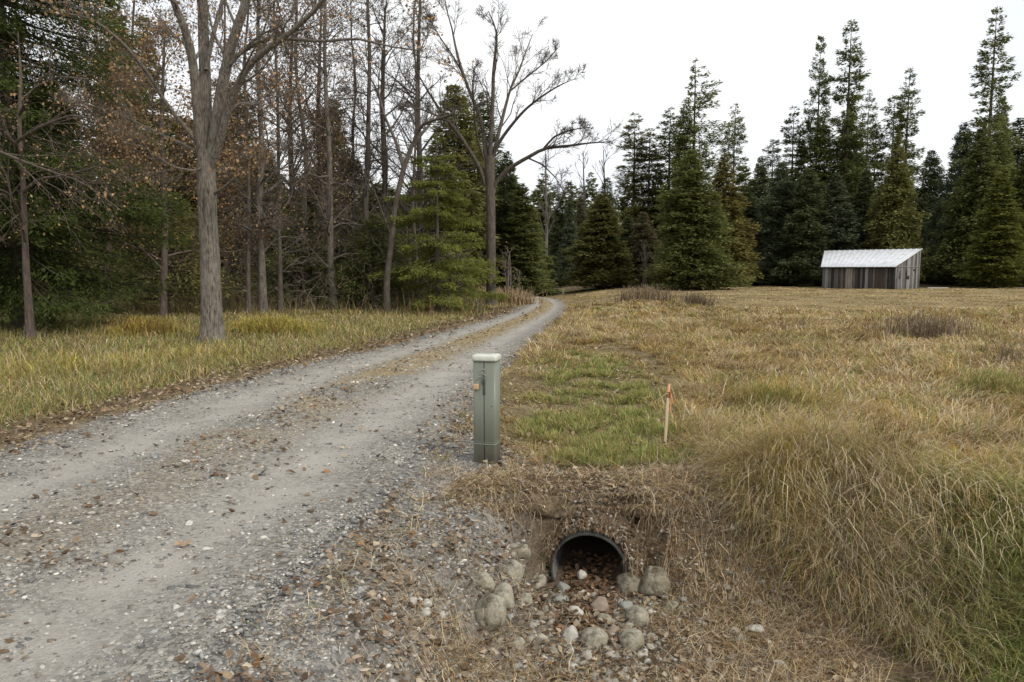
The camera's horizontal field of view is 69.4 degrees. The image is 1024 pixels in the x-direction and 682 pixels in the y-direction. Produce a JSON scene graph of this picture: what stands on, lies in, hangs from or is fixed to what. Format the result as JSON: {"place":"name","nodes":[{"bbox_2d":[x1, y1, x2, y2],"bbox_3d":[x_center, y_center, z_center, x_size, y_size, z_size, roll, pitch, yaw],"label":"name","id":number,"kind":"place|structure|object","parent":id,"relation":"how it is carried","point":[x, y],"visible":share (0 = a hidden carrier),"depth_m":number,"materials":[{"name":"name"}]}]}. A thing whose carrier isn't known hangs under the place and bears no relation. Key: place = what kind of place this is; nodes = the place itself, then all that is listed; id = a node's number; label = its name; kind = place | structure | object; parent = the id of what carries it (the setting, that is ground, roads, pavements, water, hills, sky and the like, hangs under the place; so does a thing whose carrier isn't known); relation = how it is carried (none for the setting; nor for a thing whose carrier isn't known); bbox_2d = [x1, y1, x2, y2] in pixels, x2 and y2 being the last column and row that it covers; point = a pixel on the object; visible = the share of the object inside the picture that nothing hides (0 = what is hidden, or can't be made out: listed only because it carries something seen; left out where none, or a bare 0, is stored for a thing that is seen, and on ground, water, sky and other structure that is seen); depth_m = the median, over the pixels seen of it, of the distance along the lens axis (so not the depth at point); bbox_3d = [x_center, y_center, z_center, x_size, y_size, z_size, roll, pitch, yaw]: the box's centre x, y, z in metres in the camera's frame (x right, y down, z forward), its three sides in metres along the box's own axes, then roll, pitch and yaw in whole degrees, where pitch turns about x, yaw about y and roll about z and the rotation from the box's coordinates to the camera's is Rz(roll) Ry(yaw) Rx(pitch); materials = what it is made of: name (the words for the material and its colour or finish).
{"place":"outdoors","nodes":[
{"label":"outdoors","id":0,"kind":"place"},
{"bbox_2d":[0,296,563,681],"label":"gravel road","id":1,"kind":"structure","parent":0,"point":[66,650],"depth_m":5.19,"materials":[{"name":"gravel"}]},
{"bbox_2d":[0,283,1023,681],"bbox_3d":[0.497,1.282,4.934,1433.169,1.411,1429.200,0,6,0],"label":"ground","id":2,"kind":"structure","parent":0,"point":[536,545],"depth_m":4.85,"materials":[{"name":"plant"}]},
{"bbox_2d":[0,11,166,340],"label":"tree","id":3,"kind":"object","parent":2,"relation":"on","point":[30,326],"visible":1,"depth_m":14.04,"materials":[{"name":"brown plant"}]},
{"bbox_2d":[0,0,191,331],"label":"spruce tree","id":4,"kind":"object","parent":2,"relation":"on","point":[12,295],"visible":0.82,"depth_m":18.19,"materials":[{"name":"green plant"}]},
{"bbox_2d":[62,0,178,272],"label":"fir tree","id":5,"kind":"object","parent":2,"relation":"on","point":[142,130],"visible":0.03,"depth_m":38.64,"materials":[{"name":"green plant"}]},
{"bbox_2d":[68,0,199,309],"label":"forest tree","id":6,"kind":"object","parent":2,"relation":"on","point":[132,17],"visible":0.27,"depth_m":25.53,"materials":[{"name":"brown plant"}]},
{"bbox_2d":[55,16,223,312],"bbox_3d":[-11.981,-5.440,23.740,4.956,9.275,3.272,0,6,0],"label":"young tree","id":7,"kind":"object","parent":2,"relation":"on","point":[95,147],"visible":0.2,"depth_m":23.49,"materials":[{"name":"brown plant"}]},
{"bbox_2d":[93,313,196,338],"bbox_3d":[-8.449,-0.340,17.250,2.580,0.674,1.588,0,6,0],"label":"grass tussock","id":8,"kind":"object","parent":2,"relation":"on","point":[141,323],"depth_m":17.09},
{"bbox_2d":[49,13,264,318],"bbox_3d":[-10.736,-5.324,22.821,5.957,9.438,4.889,0,6,0],"label":"young tree","id":9,"kind":"object","parent":2,"relation":"on","point":[163,308],"visible":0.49,"depth_m":22.64,"materials":[{"name":"brown plant"}]},
{"bbox_2d":[66,192,257,316],"bbox_3d":[-11.526,-2.754,24.733,5.964,4.506,5.646,-3,6,-25],"label":"sapling conifer","id":10,"kind":"object","parent":2,"relation":"on","point":[193,289],"visible":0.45,"depth_m":24.44,"materials":[{"name":"plant"}]},
{"bbox_2d":[130,15,196,269],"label":"fir tree","id":11,"kind":"object","parent":2,"relation":"on","point":[165,120],"visible":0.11,"depth_m":42.80,"materials":[{"name":"green plant"}]},
{"bbox_2d":[148,115,235,269],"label":"fir tree","id":12,"kind":"object","parent":2,"relation":"on","point":[193,205],"visible":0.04,"depth_m":44.11,"materials":[{"name":"green plant"}]},
{"bbox_2d":[189,107,256,309],"bbox_3d":[-11.111,-4.998,28.131,2.825,7.721,3.208,4,7,37],"label":"young tree","id":13,"kind":"object","parent":2,"relation":"on","point":[226,201],"visible":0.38,"depth_m":28.08,"materials":[{"name":"brown plant"}]},
{"bbox_2d":[171,0,287,266],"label":"forest tree","id":14,"kind":"object","parent":2,"relation":"on","point":[215,10],"visible":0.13,"depth_m":32.76,"materials":[{"name":"brown plant"}]},
{"bbox_2d":[13,0,474,344],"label":"maple tree","id":15,"kind":"object","parent":2,"relation":"on","point":[210,128],"visible":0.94,"depth_m":14.84,"materials":[{"name":"grey plant"}]},
{"bbox_2d":[183,0,309,313],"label":"forest tree","id":16,"kind":"object","parent":2,"relation":"on","point":[249,238],"visible":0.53,"depth_m":24.33,"materials":[{"name":"brown plant"}]},
{"bbox_2d":[32,279,491,317],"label":"undergrowth","id":17,"kind":"object","parent":2,"relation":"on","point":[289,305],"visible":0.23,"depth_m":26.05,"materials":[{"name":"brown plant"}]},
{"bbox_2d":[0,287,526,450],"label":"verge grass","id":18,"kind":"structure","parent":2,"relation":"on","point":[49,363],"depth_m":13.81,"materials":[{"name":"plant"}]},
{"bbox_2d":[216,0,323,313],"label":"forest tree","id":19,"kind":"object","parent":2,"relation":"on","point":[262,284],"visible":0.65,"depth_m":24.61,"materials":[{"name":"brown plant"}]},
{"bbox_2d":[72,201,484,311],"bbox_3d":[-11.446,-3.008,32.500,20.718,5.609,14.249,0,6,0],"label":"brushwood","id":20,"kind":"object","parent":2,"relation":"on","point":[305,282],"visible":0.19,"depth_m":28.41,"materials":[{"name":"plant"}]},
{"bbox_2d":[224,313,334,337],"bbox_3d":[-5.663,-0.388,17.606,2.791,0.598,1.927,2,6,24],"label":"grass tussock","id":21,"kind":"object","parent":2,"relation":"on","point":[271,324],"depth_m":17.44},
{"bbox_2d":[228,0,344,311],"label":"forest tree","id":22,"kind":"object","parent":2,"relation":"on","point":[280,282],"visible":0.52,"depth_m":26.01,"materials":[{"name":"brown plant"}]},
{"bbox_2d":[211,0,361,304],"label":"young tree","id":23,"kind":"object","parent":2,"relation":"on","point":[293,199],"visible":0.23,"depth_m":30.09,"materials":[{"name":"brown plant"}]},
{"bbox_2d":[252,202,340,307],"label":"sapling conifer","id":24,"kind":"object","parent":2,"relation":"on","point":[300,288],"visible":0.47,"depth_m":29.97,"materials":[{"name":"plant"}]},
{"bbox_2d":[243,0,357,307],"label":"forest tree","id":25,"kind":"object","parent":2,"relation":"on","point":[304,194],"visible":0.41,"depth_m":29.44,"materials":[{"name":"brown plant"}]},
{"bbox_2d":[269,0,381,306],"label":"young tree","id":26,"kind":"object","parent":2,"relation":"on","point":[320,168],"visible":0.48,"depth_m":29.72,"materials":[{"name":"brown plant"}]},
{"bbox_2d":[272,0,389,309],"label":"forest tree","id":27,"kind":"object","parent":2,"relation":"on","point":[329,202],"visible":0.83,"depth_m":27.66,"materials":[{"name":"brown plant"}]},
{"bbox_2d":[307,0,402,265],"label":"forest tree","id":28,"kind":"object","parent":2,"relation":"on","point":[352,126],"visible":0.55,"depth_m":31.46,"materials":[{"name":"brown plant"}]},
{"bbox_2d":[302,0,415,303],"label":"forest tree","id":29,"kind":"object","parent":2,"relation":"on","point":[364,195],"visible":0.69,"depth_m":30.21,"materials":[{"name":"brown plant"}]},
{"bbox_2d":[312,0,425,302],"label":"young tree","id":30,"kind":"object","parent":2,"relation":"on","point":[385,175],"visible":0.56,"depth_m":30.64,"materials":[{"name":"brown plant"}]},
{"bbox_2d":[317,210,424,309],"bbox_3d":[-5.549,-3.034,29.455,4.731,4.380,4.280,0,6,0],"label":"sapling conifer","id":31,"kind":"object","parent":2,"relation":"on","point":[351,285],"visible":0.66,"depth_m":28.77,"materials":[{"name":"plant"}]},
{"bbox_2d":[350,82,461,311],"bbox_3d":[-3.618,-5.181,26.128,3.867,8.508,2.822,0,6,0],"label":"forked tree","id":32,"kind":"object","parent":2,"relation":"on","point":[391,231],"visible":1,"depth_m":26.21,"materials":[{"name":"grey plant"}]},
{"bbox_2d":[371,0,457,299],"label":"forest tree","id":33,"kind":"object","parent":2,"relation":"on","point":[421,117],"visible":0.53,"depth_m":29.88,"materials":[{"name":"brown plant"}]},
{"bbox_2d":[0,340,841,681],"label":"gravel stones","id":34,"kind":"object","parent":2,"relation":"on","point":[240,608],"visible":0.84,"depth_m":4.37,"materials":[{"name":"gravel"}]},
{"bbox_2d":[348,0,498,298],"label":"young tree","id":35,"kind":"object","parent":2,"relation":"on","point":[424,204],"visible":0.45,"depth_m":31.50,"materials":[{"name":"brown plant"}]},
{"bbox_2d":[368,132,509,311],"bbox_3d":[-2.882,-4.100,27.102,5.599,6.920,4.634,3,6,29],"label":"spruce tree","id":36,"kind":"object","parent":2,"relation":"on","point":[426,267],"visible":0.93,"depth_m":26.58,"materials":[{"name":"green plant"}]},
{"bbox_2d":[407,84,512,292],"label":"fir tree","id":37,"kind":"object","parent":2,"relation":"on","point":[466,131],"visible":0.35,"depth_m":42.38,"materials":[{"name":"green plant"}]},
{"bbox_2d":[421,175,505,303],"bbox_3d":[-2.404,-4.030,30.637,3.678,5.816,3.244,-5,7,-40],"label":"spruce tree","id":38,"kind":"object","parent":2,"relation":"on","point":[466,224],"visible":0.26,"depth_m":30.55,"materials":[{"name":"green plant"}]},
{"bbox_2d":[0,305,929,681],"bbox_3d":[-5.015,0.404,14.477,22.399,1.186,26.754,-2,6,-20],"label":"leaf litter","id":39,"kind":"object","parent":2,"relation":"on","point":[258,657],"visible":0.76,"depth_m":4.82,"materials":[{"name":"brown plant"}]},
{"bbox_2d":[472,353,500,463],"bbox_3d":[-0.210,0.608,6.103,0.214,1.015,0.192,1,6,14],"label":"utility pedestal","id":40,"kind":"object","parent":2,"relation":"on","point":[486,388],"visible":0.99,"depth_m":6.03,"materials":[{"name":"paint"}]},
{"bbox_2d":[474,593,506,630],"bbox_3d":[-0.138,1.582,4.297,0.214,0.233,0.190,0,6,0],"label":"boulder","id":41,"kind":"object","parent":2,"relation":"on","point":[493,605],"visible":0.84,"depth_m":4.22,"materials":[{"name":"stone"}]},
{"bbox_2d":[479,150,544,293],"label":"fir tree","id":42,"kind":"object","parent":2,"relation":"on","point":[505,189],"visible":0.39,"depth_m":44.91,"materials":[{"name":"green plant"}]},
{"bbox_2d":[396,0,635,305],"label":"bare tree","id":43,"kind":"object","parent":2,"relation":"on","point":[489,182],"visible":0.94,"depth_m":30.06,"materials":[{"name":"grey plant"}]},
{"bbox_2d":[498,183,555,296],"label":"fir tree","id":44,"kind":"object","parent":2,"relation":"on","point":[523,242],"visible":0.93,"depth_m":43.23,"materials":[{"name":"green plant"}]},
{"bbox_2d":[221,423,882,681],"bbox_3d":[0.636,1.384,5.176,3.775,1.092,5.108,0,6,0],"label":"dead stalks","id":45,"kind":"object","parent":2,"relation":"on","point":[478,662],"visible":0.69,"depth_m":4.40,"materials":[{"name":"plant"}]},
{"bbox_2d":[548,193,572,285],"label":"fir tree","id":46,"kind":"object","parent":2,"relation":"on","point":[556,241],"visible":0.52,"depth_m":82.75,"materials":[{"name":"green plant"}]},
{"bbox_2d":[553,196,582,285],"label":"fir tree","id":47,"kind":"object","parent":2,"relation":"on","point":[569,237],"visible":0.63,"depth_m":77.01,"materials":[{"name":"green plant"}]},
{"bbox_2d":[476,477,675,524],"bbox_3d":[0.502,1.194,5.412,1.872,0.391,0.586,0,6,-4],"label":"turf lip","id":48,"kind":"object","parent":2,"relation":"on","point":[561,511],"visible":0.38,"depth_m":5.21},
{"bbox_2d":[454,463,728,502],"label":"lip leaves","id":49,"kind":"object","parent":48,"relation":"on","point":[572,485],"visible":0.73,"depth_m":5.39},
{"bbox_2d":[446,485,759,541],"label":"hanging roots","id":50,"kind":"object","parent":48,"relation":"hanging from","point":[654,512],"visible":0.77,"depth_m":5.14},
{"bbox_2d":[553,550,617,636],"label":"leaf litter","id":51,"kind":"object","parent":2,"relation":"on","point":[576,562],"visible":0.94,"depth_m":5.18,"materials":[{"name":"plant"}]},
{"bbox_2d":[555,536,622,606],"bbox_3d":[0.752,1.568,6.442,0.463,0.126,3.150,1,6,10],"label":"silt","id":52,"kind":"object","parent":2,"relation":"on","point":[590,544],"visible":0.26,"depth_m":5.59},
{"bbox_2d":[550,530,627,581],"bbox_3d":[0.781,1.434,6.597,0.540,0.564,3.014,1,6,10],"label":"culvert pipe","id":53,"kind":"object","parent":2,"relation":"on","point":[555,559],"visible":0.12,"depth_m":5.14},
{"bbox_2d":[546,503,645,583],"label":"soil bank","id":54,"kind":"structure","parent":2,"relation":"on","point":[612,525],"depth_m":5.16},
{"bbox_2d":[537,492,652,584],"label":"collar roots","id":55,"kind":"object","parent":54,"relation":"attached to","point":[590,522],"visible":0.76,"depth_m":5.12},
{"bbox_2d":[545,496,646,579],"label":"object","id":56,"kind":"structure","parent":54,"relation":"in","point":[587,528],"depth_m":5.15,"materials":[{"name":"stone"}]},
{"bbox_2d":[557,193,639,289],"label":"spruce tree","id":57,"kind":"object","parent":2,"relation":"on","point":[607,269],"visible":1,"depth_m":60.48,"materials":[{"name":"green plant"}]},
{"bbox_2d":[426,454,777,531],"bbox_3d":[0.638,1.024,5.363,2.662,0.482,0.996,-1,6,-5],"label":"lip straw","id":58,"kind":"object","parent":2,"relation":"on","point":[587,488],"visible":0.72,"depth_m":5.25,"materials":[{"name":"plant"}]},
{"bbox_2d":[410,508,798,681],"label":"ditch straw","id":59,"kind":"object","parent":2,"relation":"on","point":[556,630],"visible":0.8,"depth_m":4.38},
{"bbox_2d":[421,343,813,470],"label":"green tufts","id":60,"kind":"object","parent":2,"relation":"on","point":[543,418],"visible":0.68,"depth_m":7.64,"materials":[{"name":"green plant"}]},
{"bbox_2d":[457,542,785,681],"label":"rubble","id":61,"kind":"object","parent":2,"relation":"on","point":[536,623],"visible":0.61,"depth_m":4.47,"materials":[{"name":"stone"}]},
{"bbox_2d":[351,444,902,681],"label":"tangled straw","id":62,"kind":"object","parent":2,"relation":"on","point":[730,677],"visible":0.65,"depth_m":4.60,"materials":[{"name":"plant"}]},
{"bbox_2d":[434,519,828,681],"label":"ditch leaves","id":63,"kind":"object","parent":2,"relation":"on","point":[651,640],"visible":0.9,"depth_m":4.43,"materials":[{"name":"plant"}]},
{"bbox_2d":[606,112,666,246],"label":"pine tree","id":64,"kind":"object","parent":2,"relation":"on","point":[627,175],"visible":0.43,"depth_m":84.00,"materials":[{"name":"green plant"}]},
{"bbox_2d":[255,285,1023,681],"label":"field grass","id":65,"kind":"structure","parent":2,"relation":"on","point":[823,381],"depth_m":13.43,"materials":[{"name":"plant"}]},
{"bbox_2d":[620,212,665,286],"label":"fir tree","id":66,"kind":"object","parent":2,"relation":"on","point":[645,233],"visible":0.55,"depth_m":62.73,"materials":[{"name":"green plant"}]},
{"bbox_2d":[619,128,668,253],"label":"pine tree","id":67,"kind":"object","parent":2,"relation":"on","point":[656,157],"visible":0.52,"depth_m":82.10,"materials":[{"name":"green plant"}]},
{"bbox_2d":[600,283,692,300],"bbox_3d":[5.653,-1.932,30.400,4.120,0.959,2.378,0,6,0],"label":"weed clump","id":68,"kind":"object","parent":2,"relation":"on","point":[652,294],"visible":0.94,"depth_m":30.14,"materials":[{"name":"brown plant"}]},
{"bbox_2d":[638,566,670,597],"bbox_3d":[0.986,1.667,5.104,0.251,0.238,0.223,0,6,0],"label":"boulder","id":69,"kind":"object","parent":2,"relation":"on","point":[653,582],"visible":0.71,"depth_m":5.02,"materials":[{"name":"stone"}]},
{"bbox_2d":[635,107,688,251],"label":"pine tree","id":70,"kind":"object","parent":2,"relation":"on","point":[667,153],"visible":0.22,"depth_m":85.79,"materials":[{"name":"green plant"}]},
{"bbox_2d":[380,166,951,296],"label":"distant wood","id":71,"kind":"object","parent":2,"relation":"on","point":[591,193],"visible":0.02,"depth_m":96.88,"materials":[{"name":"plant"}]},
{"bbox_2d":[654,97,706,276],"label":"fir tree","id":72,"kind":"object","parent":2,"relation":"on","point":[679,141],"visible":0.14,"depth_m":78.12,"materials":[{"name":"green plant"}]},
{"bbox_2d":[638,149,755,290],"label":"fir tree","id":73,"kind":"object","parent":2,"relation":"on","point":[698,267],"visible":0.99,"depth_m":54.35,"materials":[{"name":"green plant"}]},
{"bbox_2d":[676,57,740,237],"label":"pine tree","id":74,"kind":"object","parent":2,"relation":"on","point":[706,161],"visible":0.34,"depth_m":79.28,"materials":[{"name":"green plant"}]},
{"bbox_2d":[677,153,763,286],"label":"fir tree","id":75,"kind":"object","parent":2,"relation":"on","point":[731,202],"visible":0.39,"depth_m":64.33,"materials":[{"name":"green plant"}]},
{"bbox_2d":[717,103,752,205],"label":"pine tree","id":76,"kind":"object","parent":2,"relation":"on","point":[742,176],"visible":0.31,"depth_m":81.80,"materials":[{"name":"green plant"}]},
{"bbox_2d":[731,192,768,285],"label":"fir tree","id":77,"kind":"object","parent":2,"relation":"on","point":[748,213],"visible":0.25,"depth_m":70.51,"materials":[{"name":"green plant"}]},
{"bbox_2d":[745,155,778,258],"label":"fir tree","id":78,"kind":"object","parent":2,"relation":"on","point":[758,183],"visible":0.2,"depth_m":74.38,"materials":[{"name":"green plant"}]},
{"bbox_2d":[728,378,821,408],"bbox_3d":[3.051,0.631,8.501,1.190,0.411,0.991,0,6,0],"label":"grass tussock","id":79,"kind":"object","parent":2,"relation":"on","point":[769,388],"depth_m":8.50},
{"bbox_2d":[533,297,1023,580],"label":"field tussocks","id":80,"kind":"object","parent":2,"relation":"on","point":[683,330],"visible":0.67,"depth_m":11.38,"materials":[{"name":"beige plant"}]},
{"bbox_2d":[749,162,814,285],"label":"fir tree","id":81,"kind":"object","parent":2,"relation":"on","point":[773,236],"visible":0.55,"depth_m":68.42,"materials":[{"name":"green plant"}]},
{"bbox_2d":[773,105,811,219],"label":"pine tree","id":82,"kind":"object","parent":2,"relation":"on","point":[797,141],"visible":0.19,"depth_m":81.81,"materials":[{"name":"green plant"}]},
{"bbox_2d":[738,421,860,596],"bbox_3d":[1.931,1.089,5.138,0.919,1.145,1.100,0,6,0],"label":"grass tussock","id":83,"kind":"object","parent":2,"relation":"on","point":[781,495],"depth_m":5.05,"materials":[{"name":"plant"}]},
{"bbox_2d":[763,168,837,286],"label":"fir tree","id":84,"kind":"object","parent":2,"relation":"on","point":[805,203],"visible":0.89,"depth_m":66.25,"materials":[{"name":"green plant"}]},
{"bbox_2d":[796,35,836,182],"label":"pine tree","id":85,"kind":"object","parent":2,"relation":"on","point":[824,83],"visible":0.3,"depth_m":81.57,"materials":[{"name":"green plant"}]},
{"bbox_2d":[795,114,843,234],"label":"fir tree","id":86,"kind":"object","parent":2,"relation":"on","point":[824,159],"visible":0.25,"depth_m":77.85,"materials":[{"name":"green plant"}]},
{"bbox_2d":[802,172,870,285],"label":"fir tree","id":87,"kind":"object","parent":2,"relation":"on","point":[843,228],"visible":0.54,"depth_m":66.43,"materials":[{"name":"green plant"}]},
{"bbox_2d":[810,19,886,243],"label":"pine tree","id":88,"kind":"object","parent":2,"relation":"on","point":[839,142],"visible":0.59,"depth_m":77.42,"materials":[{"name":"green plant"}]},
{"bbox_2d":[845,169,887,249],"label":"fir tree","id":89,"kind":"object","parent":2,"relation":"on","point":[867,191],"visible":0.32,"depth_m":68.58,"materials":[{"name":"green plant"}]},
{"bbox_2d":[821,248,922,288],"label":"plank shed","id":90,"kind":"structure","parent":2,"relation":"on","point":[881,269],"depth_m":58.01,"materials":[{"name":"wood"}]},
{"bbox_2d":[856,133,932,282],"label":"fir tree","id":91,"kind":"object","parent":2,"relation":"on","point":[896,225],"visible":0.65,"depth_m":64.50,"materials":[{"name":"green plant"}]},
{"bbox_2d":[868,95,920,207],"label":"pine tree","id":92,"kind":"object","parent":2,"relation":"on","point":[886,144],"visible":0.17,"depth_m":82.15,"materials":[{"name":"green plant"}]},
{"bbox_2d":[851,408,942,466],"bbox_3d":[2.787,0.732,5.529,0.727,0.502,0.898,0,6,0],"label":"grass clump","id":93,"kind":"object","parent":2,"relation":"on","point":[893,437],"visible":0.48,"depth_m":5.47,"materials":[{"name":"brown plant"}]},
{"bbox_2d":[873,68,933,240],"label":"pine tree","id":94,"kind":"object","parent":2,"relation":"on","point":[914,170],"visible":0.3,"depth_m":79.73,"materials":[{"name":"green plant"}]},
{"bbox_2d":[844,308,998,339],"bbox_3d":[9.790,-0.400,17.281,3.807,0.757,1.665,0,6,0],"label":"weed clump","id":95,"kind":"object","parent":2,"relation":"on","point":[926,329],"visible":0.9,"depth_m":17.12,"materials":[{"name":"brown plant"}]},
{"bbox_2d":[907,150,950,283],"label":"fir tree","id":96,"kind":"object","parent":2,"relation":"on","point":[928,195],"visible":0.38,"depth_m":76.22,"materials":[{"name":"green plant"}]},
{"bbox_2d":[919,121,978,284],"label":"fir tree","id":97,"kind":"object","parent":2,"relation":"on","point":[946,186],"visible":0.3,"depth_m":70.93,"materials":[{"name":"green plant"}]},
{"bbox_2d":[921,123,1023,286],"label":"fir tree","id":98,"kind":"object","parent":2,"relation":"on","point":[967,204],"visible":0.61,"depth_m":64.64,"materials":[{"name":"green plant"}]},
{"bbox_2d":[935,6,1023,284],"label":"pine tree","id":99,"kind":"object","parent":2,"relation":"on","point":[990,120],"visible":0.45,"depth_m":67.65,"materials":[{"name":"green plant"}]},
{"bbox_2d":[939,365,1023,398],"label":"grass tussock","id":100,"kind":"object","parent":2,"relation":"on","point":[1008,385],"depth_m":9.13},
{"bbox_2d":[953,168,1023,287],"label":"spruce tree","id":101,"kind":"object","parent":2,"relation":"on","point":[990,267],"visible":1,"depth_m":59.03,"materials":[{"name":"green plant"}]},
{"bbox_2d":[6,0,1023,224],"label":"sky","id":102,"kind":"structure","parent":0,"point":[638,56],"materials":[{"name":"white"}]},
{"bbox_2d":[455,343,1023,681],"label":"short green grass","id":103,"kind":"structure","parent":0,"point":[583,363],"depth_m":7.93,"materials":[{"name":"plant"}]},
{"bbox_2d":[677,384,1023,681],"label":"bank grass","id":104,"kind":"structure","parent":0,"point":[848,578],"depth_m":4.77,"materials":[{"name":"plant"}]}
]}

